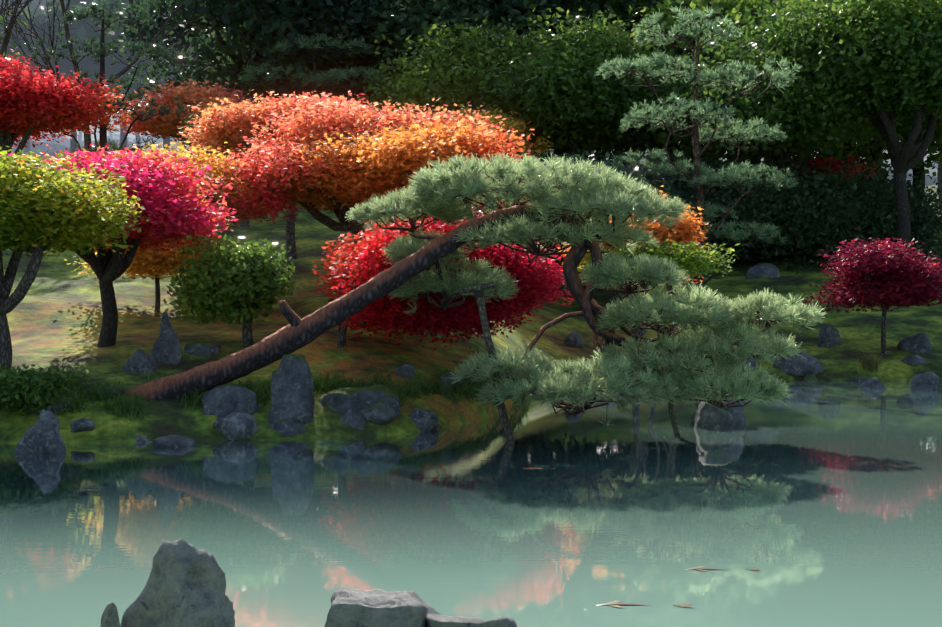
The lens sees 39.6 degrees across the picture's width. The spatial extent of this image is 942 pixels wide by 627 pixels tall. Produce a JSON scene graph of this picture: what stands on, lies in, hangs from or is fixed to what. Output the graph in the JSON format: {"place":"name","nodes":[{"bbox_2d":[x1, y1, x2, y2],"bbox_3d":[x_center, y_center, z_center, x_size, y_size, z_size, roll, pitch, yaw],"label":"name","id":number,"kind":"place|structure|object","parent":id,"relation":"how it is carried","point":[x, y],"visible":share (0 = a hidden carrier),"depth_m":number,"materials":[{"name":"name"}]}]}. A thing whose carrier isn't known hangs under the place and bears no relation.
{"place":"outdoors","nodes":[
{"label":"outdoors","id":0,"kind":"place"},
{"bbox_2d":[0,381,941,626],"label":"pond water","id":1,"kind":"structure","parent":0,"point":[818,503],"depth_m":11.77,"materials":[{"name":"teal liquid"}]},
{"bbox_2d":[14,409,65,452],"bbox_3d":[-5.332,1.638,16.210,0.639,0.935,0.398,0,2,-2],"label":"lichen rock","id":2,"kind":"object","parent":1,"relation":"in","point":[42,435],"visible":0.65,"depth_m":16.06,"materials":[{"name":"stone"}]},
{"bbox_2d":[100,602,119,626],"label":"rock","id":3,"kind":"object","parent":1,"relation":"in","point":[109,617],"visible":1,"depth_m":7.05,"materials":[{"name":"stone"}]},
{"bbox_2d":[120,539,234,626],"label":"point rock","id":4,"kind":"object","parent":1,"relation":"in","point":[185,585],"visible":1,"depth_m":7.08,"materials":[{"name":"stone"}]},
{"bbox_2d":[324,587,440,626],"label":"block rock","id":5,"kind":"object","parent":1,"relation":"in","point":[351,607],"visible":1,"depth_m":7.08,"materials":[{"name":"stone"}]},
{"bbox_2d":[425,614,516,626],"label":"block rock","id":6,"kind":"object","parent":1,"relation":"in","point":[434,620],"visible":0.96,"depth_m":7.14,"materials":[{"name":"stone"}]},
{"bbox_2d":[597,600,691,607],"bbox_3d":[1.126,1.929,8.627,0.656,0.037,0.207,0,2,-2],"label":"koi","id":7,"kind":"object","parent":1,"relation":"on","point":[617,604],"visible":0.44,"depth_m":8.61},
{"bbox_2d":[690,391,745,428],"bbox_3d":[3.632,1.562,19.058,0.900,1.098,0.842,0,2,-2],"label":"rock in water","id":8,"kind":"object","parent":1,"relation":"in","point":[707,415],"visible":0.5,"depth_m":18.71,"materials":[{"name":"stone"}]},
{"bbox_2d":[685,566,761,570],"bbox_3d":[1.849,1.898,9.684,0.577,0.032,0.170,0,2,-2],"label":"koi","id":9,"kind":"object","parent":1,"relation":"in","point":[700,568],"visible":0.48,"depth_m":9.66},
{"bbox_2d":[859,377,885,388],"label":"rock","id":10,"kind":"object","parent":1,"relation":"in","point":[873,383],"visible":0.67,"depth_m":25.38,"materials":[{"name":"stone"}]},
{"bbox_2d":[909,371,939,389],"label":"rock","id":11,"kind":"object","parent":1,"relation":"in","point":[927,381],"visible":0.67,"depth_m":25.05,"materials":[{"name":"stone"}]},
{"bbox_2d":[0,113,941,443],"bbox_3d":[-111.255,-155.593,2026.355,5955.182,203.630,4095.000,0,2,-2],"label":"grassy ground","id":12,"kind":"structure","parent":0,"point":[54,317],"depth_m":23.91,"materials":[{"name":"green plant"}]},
{"bbox_2d":[0,1,27,67],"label":"forest tree","id":13,"kind":"object","parent":12,"relation":"on","point":[18,21],"visible":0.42,"depth_m":52.18,"materials":[{"name":"green plant"}]},
{"bbox_2d":[0,0,32,55],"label":"bare tree","id":14,"kind":"object","parent":12,"relation":"on","point":[16,4],"visible":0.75,"depth_m":42.74,"materials":[{"name":"brown plant"}]},
{"bbox_2d":[0,0,59,154],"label":"hill tree","id":15,"kind":"object","parent":12,"relation":"on","point":[33,4],"visible":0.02,"depth_m":105.71,"materials":[{"name":"plant"}]},
{"bbox_2d":[0,364,86,416],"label":"bank shrub","id":16,"kind":"object","parent":12,"relation":"on","point":[30,388],"visible":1,"depth_m":17.12,"materials":[{"name":"green plant"}]},
{"bbox_2d":[28,395,76,414],"bbox_3d":[-5.648,1.263,17.731,0.649,0.378,0.705,0,2,-2],"label":"fern","id":17,"kind":"object","parent":12,"relation":"on","point":[53,407],"visible":0.15,"depth_m":17.48,"materials":[{"name":"plant"}]},
{"bbox_2d":[0,49,139,158],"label":"maple","id":18,"kind":"object","parent":12,"relation":"on","point":[34,105],"visible":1,"depth_m":36.37,"materials":[{"name":"red plant"}]},
{"bbox_2d":[0,146,149,369],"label":"maple","id":19,"kind":"object","parent":12,"relation":"on","point":[40,212],"visible":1,"depth_m":17.92,"materials":[{"name":"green plant"}]},
{"bbox_2d":[0,0,163,157],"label":"hill tree","id":20,"kind":"object","parent":12,"relation":"on","point":[64,63],"visible":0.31,"depth_m":80.82,"materials":[{"name":"green plant"}]},
{"bbox_2d":[70,418,94,432],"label":"shore rock","id":21,"kind":"object","parent":12,"relation":"on","point":[81,425],"visible":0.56,"depth_m":17.14,"materials":[{"name":"stone"}]},
{"bbox_2d":[18,2,157,157],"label":"hill tree","id":22,"kind":"object","parent":12,"relation":"on","point":[122,134],"depth_m":91.62,"materials":[{"name":"plant"}]},
{"bbox_2d":[75,381,126,396],"bbox_3d":[-5.114,1.127,18.249,0.674,0.364,0.432,0,2,12],"label":"fern","id":23,"kind":"object","parent":12,"relation":"on","point":[104,384],"visible":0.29,"depth_m":18.10,"materials":[{"name":"plant"}]},
{"bbox_2d":[23,0,194,159],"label":"tree","id":24,"kind":"object","parent":12,"relation":"on","point":[101,52],"visible":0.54,"depth_m":38.16,"materials":[{"name":"green plant"}]},
{"bbox_2d":[37,0,191,158],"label":"hill tree","id":25,"kind":"object","parent":12,"relation":"on","point":[81,32],"visible":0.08,"depth_m":80.65,"materials":[{"name":"green plant"}]},
{"bbox_2d":[0,0,234,158],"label":"bare tree","id":26,"kind":"object","parent":12,"relation":"on","point":[87,140],"visible":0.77,"depth_m":43.67,"materials":[{"name":"brown plant"}]},
{"bbox_2d":[77,95,158,145],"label":"hill tree","id":27,"kind":"object","parent":12,"relation":"on","point":[80,136],"depth_m":165.58,"materials":[{"name":"plant"}]},
{"bbox_2d":[8,142,237,346],"bbox_3d":[-5.919,-1.037,20.676,4.234,3.326,3.924,0,2,-2],"label":"maple","id":28,"kind":"object","parent":12,"relation":"on","point":[172,213],"visible":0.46,"depth_m":20.56,"materials":[{"name":"pink plant"}]},
{"bbox_2d":[108,93,160,139],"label":"hill tree","id":29,"kind":"object","parent":12,"relation":"on","point":[110,135],"depth_m":179.53,"materials":[{"name":"plant"}]},
{"bbox_2d":[122,348,157,373],"bbox_3d":[-4.854,0.844,19.214,0.500,0.674,0.367,-1,2,-32],"label":"rock stump","id":30,"kind":"object","parent":12,"relation":"on","point":[140,361],"visible":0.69,"depth_m":19.09,"materials":[{"name":"stone"}]},
{"bbox_2d":[133,435,150,442],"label":"shore rock","id":31,"kind":"object","parent":12,"relation":"on","point":[141,438],"visible":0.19,"depth_m":17.11,"materials":[{"name":"stone"}]},
{"bbox_2d":[134,77,162,145],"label":"hill tree","id":32,"kind":"object","parent":12,"relation":"on","point":[138,138],"depth_m":122.84,"materials":[{"name":"plant"}]},
{"bbox_2d":[64,232,260,311],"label":"maple","id":33,"kind":"object","parent":12,"relation":"on","point":[156,263],"visible":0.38,"depth_m":23.98,"materials":[{"name":"orange plant"}]},
{"bbox_2d":[151,311,181,364],"bbox_3d":[-4.602,0.620,19.734,0.484,1.315,0.229,0,2,-2],"label":"standing rock","id":34,"kind":"object","parent":12,"relation":"on","point":[166,348],"visible":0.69,"depth_m":19.67,"materials":[{"name":"stone"}]},
{"bbox_2d":[153,435,194,446],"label":"flat rock","id":35,"kind":"object","parent":12,"relation":"on","point":[173,441],"visible":0.52,"depth_m":16.69,"materials":[{"name":"stone"}]},
{"bbox_2d":[106,78,264,156],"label":"maple","id":36,"kind":"object","parent":12,"relation":"on","point":[163,127],"visible":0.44,"depth_m":40.38,"materials":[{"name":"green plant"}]},
{"bbox_2d":[98,0,288,96],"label":"forest tree","id":37,"kind":"object","parent":12,"relation":"on","point":[178,34],"visible":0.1,"depth_m":58.51,"materials":[{"name":"green plant"}]},
{"bbox_2d":[184,339,220,356],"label":"mound rock","id":38,"kind":"object","parent":12,"relation":"on","point":[201,348],"visible":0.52,"depth_m":20.11,"materials":[{"name":"stone"}]},
{"bbox_2d":[121,141,297,243],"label":"tree","id":39,"kind":"object","parent":12,"relation":"on","point":[248,201],"visible":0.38,"depth_m":24.54,"materials":[{"name":"orange plant"}]},
{"bbox_2d":[179,103,262,226],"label":"maple","id":40,"kind":"object","parent":12,"relation":"on","point":[245,221],"visible":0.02,"depth_m":34.60,"materials":[{"name":"orange plant"}]},
{"bbox_2d":[163,234,295,347],"bbox_3d":[-3.754,-0.320,20.764,2.007,1.903,1.969,0,2,-2],"label":"camellia shrub","id":41,"kind":"object","parent":12,"relation":"on","point":[243,283],"visible":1,"depth_m":20.29,"materials":[{"name":"green plant"}]},
{"bbox_2d":[201,385,259,417],"bbox_3d":[-3.349,1.407,17.935,0.852,0.851,0.529,0,2,16],"label":"rock","id":42,"kind":"object","parent":12,"relation":"on","point":[222,401],"visible":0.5,"depth_m":17.83,"materials":[{"name":"stone"}]},
{"bbox_2d":[213,412,258,440],"bbox_3d":[-3.138,1.528,17.533,0.599,0.405,0.503,1,2,38],"label":"shore rock","id":43,"kind":"object","parent":12,"relation":"on","point":[234,426],"visible":0.83,"depth_m":17.34,"materials":[{"name":"stone"}]},
{"bbox_2d":[101,0,395,197],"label":"forest tree","id":44,"kind":"object","parent":12,"relation":"on","point":[263,26],"visible":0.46,"depth_m":46.58,"materials":[{"name":"green plant"}]},
{"bbox_2d":[169,88,379,258],"bbox_3d":[-4.324,-3.133,30.776,5.186,3.949,4.211,0,2,-2],"label":"maple tree","id":45,"kind":"object","parent":12,"relation":"on","point":[221,129],"visible":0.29,"depth_m":29.46,"materials":[{"name":"orange plant"}]},
{"bbox_2d":[18,364,531,420],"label":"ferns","id":46,"kind":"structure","parent":12,"relation":"on","point":[130,406],"depth_m":18.66,"materials":[{"name":"green plant"}]},
{"bbox_2d":[268,418,307,436],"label":"shore rock","id":47,"kind":"object","parent":12,"relation":"on","point":[284,427],"visible":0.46,"depth_m":17.50,"materials":[{"name":"stone"}]},
{"bbox_2d":[268,354,314,424],"bbox_3d":[-2.462,1.376,17.884,0.649,1.652,0.568,0,2,-2],"label":"rock","id":48,"kind":"object","parent":12,"relation":"on","point":[292,391],"visible":0.67,"depth_m":17.75,"materials":[{"name":"stone"}]},
{"bbox_2d":[224,35,375,94],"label":"forest tree","id":49,"kind":"object","parent":12,"relation":"on","point":[267,59],"depth_m":55.12,"materials":[{"name":"green plant"}]},
{"bbox_2d":[237,33,392,107],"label":"pine tree","id":50,"kind":"object","parent":12,"relation":"on","point":[315,80],"visible":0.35,"depth_m":45.02,"materials":[{"name":"green plant"}]},
{"bbox_2d":[153,94,514,242],"bbox_3d":[-2.782,-2.298,26.568,7.742,4.218,5.808,-1,2,-25],"label":"orange maple","id":51,"kind":"object","parent":12,"relation":"on","point":[310,197],"visible":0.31,"depth_m":25.69,"materials":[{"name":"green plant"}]},
{"bbox_2d":[339,409,366,429],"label":"rock","id":52,"kind":"object","parent":12,"relation":"on","point":[354,419],"visible":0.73,"depth_m":17.88,"materials":[{"name":"stone"}]},
{"bbox_2d":[318,384,401,413],"bbox_3d":[-1.588,1.317,18.457,1.188,0.634,0.715,0,2,-13],"label":"mossy rock","id":53,"kind":"object","parent":12,"relation":"on","point":[344,400],"visible":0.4,"depth_m":18.17,"materials":[{"name":"stone"}]},
{"bbox_2d":[272,0,476,105],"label":"forest tree","id":54,"kind":"object","parent":12,"relation":"on","point":[349,63],"visible":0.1,"depth_m":47.41,"materials":[{"name":"green plant"}]},
{"bbox_2d":[358,399,399,424],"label":"shore rock","id":55,"kind":"object","parent":12,"relation":"on","point":[381,411],"visible":0.67,"depth_m":18.02,"materials":[{"name":"stone"}]},
{"bbox_2d":[396,363,414,378],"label":"cove rock","id":56,"kind":"object","parent":12,"relation":"on","point":[405,369],"visible":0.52,"depth_m":19.85,"materials":[{"name":"stone"}]},
{"bbox_2d":[287,114,533,228],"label":"orange maple","id":57,"kind":"object","parent":12,"relation":"on","point":[396,159],"visible":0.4,"depth_m":23.80,"materials":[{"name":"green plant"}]},
{"bbox_2d":[407,414,438,431],"bbox_3d":[-0.766,1.573,18.437,0.647,0.360,0.405,-1,2,-24],"label":"rock slab","id":58,"kind":"object","parent":12,"relation":"on","point":[430,425],"visible":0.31,"depth_m":18.31,"materials":[{"name":"stone"}]},
{"bbox_2d":[412,408,435,424],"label":"shore rock","id":59,"kind":"object","parent":12,"relation":"on","point":[427,415],"visible":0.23,"depth_m":18.40,"materials":[{"name":"stone"}]},
{"bbox_2d":[313,204,574,349],"bbox_3d":[-0.354,-0.492,20.956,4.428,2.324,4.325,0,2,-2],"label":"red maple","id":60,"kind":"object","parent":12,"relation":"on","point":[363,262],"visible":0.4,"depth_m":20.10,"materials":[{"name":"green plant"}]},
{"bbox_2d":[439,373,461,389],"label":"cove rock","id":61,"kind":"object","parent":12,"relation":"on","point":[448,376],"visible":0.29,"depth_m":19.90,"materials":[{"name":"stone"}]},
{"bbox_2d":[358,15,586,215],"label":"oak","id":62,"kind":"object","parent":12,"relation":"on","point":[457,71],"visible":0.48,"depth_m":42.01,"materials":[{"name":"green plant"}]},
{"bbox_2d":[126,152,827,429],"bbox_3d":[-0.041,-0.305,18.135,9.553,3.829,3.444,1,2,19],"label":"leaning pine","id":63,"kind":"object","parent":12,"relation":"on","point":[635,372],"visible":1,"depth_m":17.47,"materials":[{"name":"green plant"}]},
{"bbox_2d":[460,282,514,442],"bbox_3d":[0.288,0.835,17.282,0.855,2.511,0.274,1,2,27],"label":"support pole","id":64,"kind":"object","parent":63,"relation":"attached to","point":[478,289],"visible":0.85,"depth_m":17.24,"materials":[{"name":"brown wood"}]},
{"bbox_2d":[649,339,680,435],"bbox_3d":[2.621,1.160,17.773,0.575,1.627,0.110,0,2,-9],"label":"support pole","id":65,"kind":"object","parent":63,"relation":"attached to","point":[675,428],"visible":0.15,"depth_m":17.77,"materials":[{"name":"brown wood"}]},
{"bbox_2d":[427,104,552,218],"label":"tree","id":66,"kind":"object","parent":12,"relation":"on","point":[509,122],"visible":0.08,"depth_m":38.92,"materials":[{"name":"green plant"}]},
{"bbox_2d":[340,0,641,163],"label":"forest tree","id":67,"kind":"object","parent":12,"relation":"on","point":[403,29],"visible":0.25,"depth_m":45.91,"materials":[{"name":"green plant"}]},
{"bbox_2d":[564,332,583,347],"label":"cove rock","id":68,"kind":"object","parent":12,"relation":"on","point":[573,339],"visible":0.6,"depth_m":27.97,"materials":[{"name":"stone"}]},
{"bbox_2d":[482,5,688,162],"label":"oak","id":69,"kind":"object","parent":12,"relation":"on","point":[591,108],"visible":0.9,"depth_m":40.24,"materials":[{"name":"green plant"}]},
{"bbox_2d":[462,149,722,296],"bbox_3d":[2.889,-2.207,32.584,6.879,3.870,6.012,0,2,-2],"label":"evergreen","id":70,"kind":"object","parent":12,"relation":"on","point":[620,168],"depth_m":31.98,"materials":[{"name":"green plant"}]},
{"bbox_2d":[533,145,680,178],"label":"forest tree","id":71,"kind":"object","parent":12,"relation":"on","point":[637,150],"depth_m":61.32,"materials":[{"name":"green plant"}]},
{"bbox_2d":[476,0,766,167],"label":"forest tree","id":72,"kind":"object","parent":12,"relation":"on","point":[616,8],"visible":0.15,"depth_m":46.01,"materials":[{"name":"green plant"}]},
{"bbox_2d":[557,185,713,340],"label":"orange maple","id":73,"kind":"object","parent":12,"relation":"on","point":[684,232],"visible":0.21,"depth_m":24.36,"materials":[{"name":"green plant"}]},
{"bbox_2d":[526,2,752,173],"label":"forest tree","id":74,"kind":"object","parent":12,"relation":"on","point":[643,150],"depth_m":53.96,"materials":[{"name":"green plant"}]},
{"bbox_2d":[577,237,740,342],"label":"yellow maple","id":75,"kind":"object","parent":12,"relation":"on","point":[684,259],"visible":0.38,"depth_m":23.01,"materials":[{"name":"green plant"}]},
{"bbox_2d":[595,5,800,295],"bbox_3d":[5.738,-3.917,33.194,5.192,7.834,3.776,0,2,-2],"label":"tall pine","id":76,"kind":"object","parent":12,"relation":"on","point":[721,120],"visible":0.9,"depth_m":33.14,"materials":[{"name":"green plant"}]},
{"bbox_2d":[593,141,835,272],"bbox_3d":[7.553,-3.163,40.807,7.314,4.902,6.776,0,2,-2],"label":"evergreen","id":77,"kind":"object","parent":12,"relation":"on","point":[719,189],"visible":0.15,"depth_m":39.47,"materials":[{"name":"green plant"}]},
{"bbox_2d":[611,0,858,167],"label":"forest tree","id":78,"kind":"object","parent":12,"relation":"on","point":[734,9],"visible":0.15,"depth_m":44.91,"materials":[{"name":"green plant"}]},
{"bbox_2d":[733,356,759,379],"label":"shore rock","id":79,"kind":"object","parent":12,"relation":"on","point":[752,362],"visible":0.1,"depth_m":27.37,"materials":[{"name":"stone"}]},
{"bbox_2d":[637,0,866,165],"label":"forest tree","id":80,"kind":"object","parent":12,"relation":"on","point":[642,146],"depth_m":53.44,"materials":[{"name":"green plant"}]},
{"bbox_2d":[745,263,780,278],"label":"bank rock","id":81,"kind":"object","parent":12,"relation":"on","point":[764,270],"visible":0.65,"depth_m":36.85,"materials":[{"name":"stone"}]},
{"bbox_2d":[771,355,785,367],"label":"shore rock","id":82,"kind":"object","parent":12,"relation":"on","point":[777,362],"visible":0.19,"depth_m":27.54,"materials":[{"name":"stone"}]},
{"bbox_2d":[654,0,912,248],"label":"oak","id":83,"kind":"object","parent":12,"relation":"on","point":[802,115],"visible":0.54,"depth_m":37.68,"materials":[{"name":"green plant"}]},
{"bbox_2d":[772,352,823,376],"bbox_3d":[6.847,1.211,27.715,1.207,0.849,0.915,1,2,34],"label":"shore rock","id":84,"kind":"object","parent":12,"relation":"on","point":[799,366],"visible":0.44,"depth_m":27.32,"materials":[{"name":"stone"}]},
{"bbox_2d":[803,375,817,381],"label":"shore rock","id":85,"kind":"object","parent":12,"relation":"on","point":[807,378],"visible":0.46,"depth_m":27.07,"materials":[{"name":"stone"}]},
{"bbox_2d":[684,158,941,274],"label":"evergreen","id":86,"kind":"object","parent":12,"relation":"on","point":[866,212],"visible":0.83,"depth_m":37.82,"materials":[{"name":"green plant"}]},
{"bbox_2d":[692,0,941,188],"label":"forest tree","id":87,"kind":"object","parent":12,"relation":"on","point":[870,152],"visible":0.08,"depth_m":45.46,"materials":[{"name":"green plant"}]},
{"bbox_2d":[760,156,880,181],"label":"tree","id":88,"kind":"object","parent":12,"relation":"on","point":[837,166],"visible":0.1,"depth_m":40.77,"materials":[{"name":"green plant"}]},
{"bbox_2d":[817,326,841,346],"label":"rock","id":89,"kind":"object","parent":12,"relation":"on","point":[828,336],"visible":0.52,"depth_m":29.38,"materials":[{"name":"stone"}]},
{"bbox_2d":[725,2,940,224],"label":"forest tree","id":90,"kind":"object","parent":12,"relation":"on","point":[914,171],"depth_m":53.05,"materials":[{"name":"green plant"}]},
{"bbox_2d":[763,0,941,256],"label":"oak","id":91,"kind":"object","parent":12,"relation":"on","point":[900,41],"visible":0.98,"depth_m":35.74,"materials":[{"name":"green plant"}]},
{"bbox_2d":[851,374,869,380],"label":"shore rock","id":92,"kind":"object","parent":12,"relation":"on","point":[861,377],"visible":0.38,"depth_m":27.16,"materials":[{"name":"stone"}]},
{"bbox_2d":[799,237,941,355],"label":"small red tree","id":93,"kind":"object","parent":12,"relation":"on","point":[886,278],"visible":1,"depth_m":27.84,"materials":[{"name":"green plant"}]},
{"bbox_2d":[853,349,890,374],"bbox_3d":[8.427,0.987,27.562,0.876,0.592,0.702,-1,2,-19],"label":"grass tuft","id":94,"kind":"object","parent":12,"relation":"on","point":[870,363],"visible":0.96,"depth_m":27.46,"materials":[{"name":"green plant"}]},
{"bbox_2d":[866,110,941,176],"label":"forest tree","id":95,"kind":"object","parent":12,"relation":"on","point":[926,166],"visible":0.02,"depth_m":48.78,"materials":[{"name":"green plant"}]},
{"bbox_2d":[901,355,926,365],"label":"shore rock","id":96,"kind":"object","parent":12,"relation":"on","point":[915,360],"visible":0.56,"depth_m":27.68,"materials":[{"name":"stone"}]},
{"bbox_2d":[897,333,931,353],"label":"edge rock","id":97,"kind":"object","parent":12,"relation":"on","point":[919,343],"visible":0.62,"depth_m":28.70,"materials":[{"name":"stone"}]},
{"bbox_2d":[937,161,941,212],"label":"forest tree","id":98,"kind":"object","parent":12,"relation":"on","point":[939,177],"visible":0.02,"depth_m":62.16,"materials":[{"name":"green plant"}]}
]}

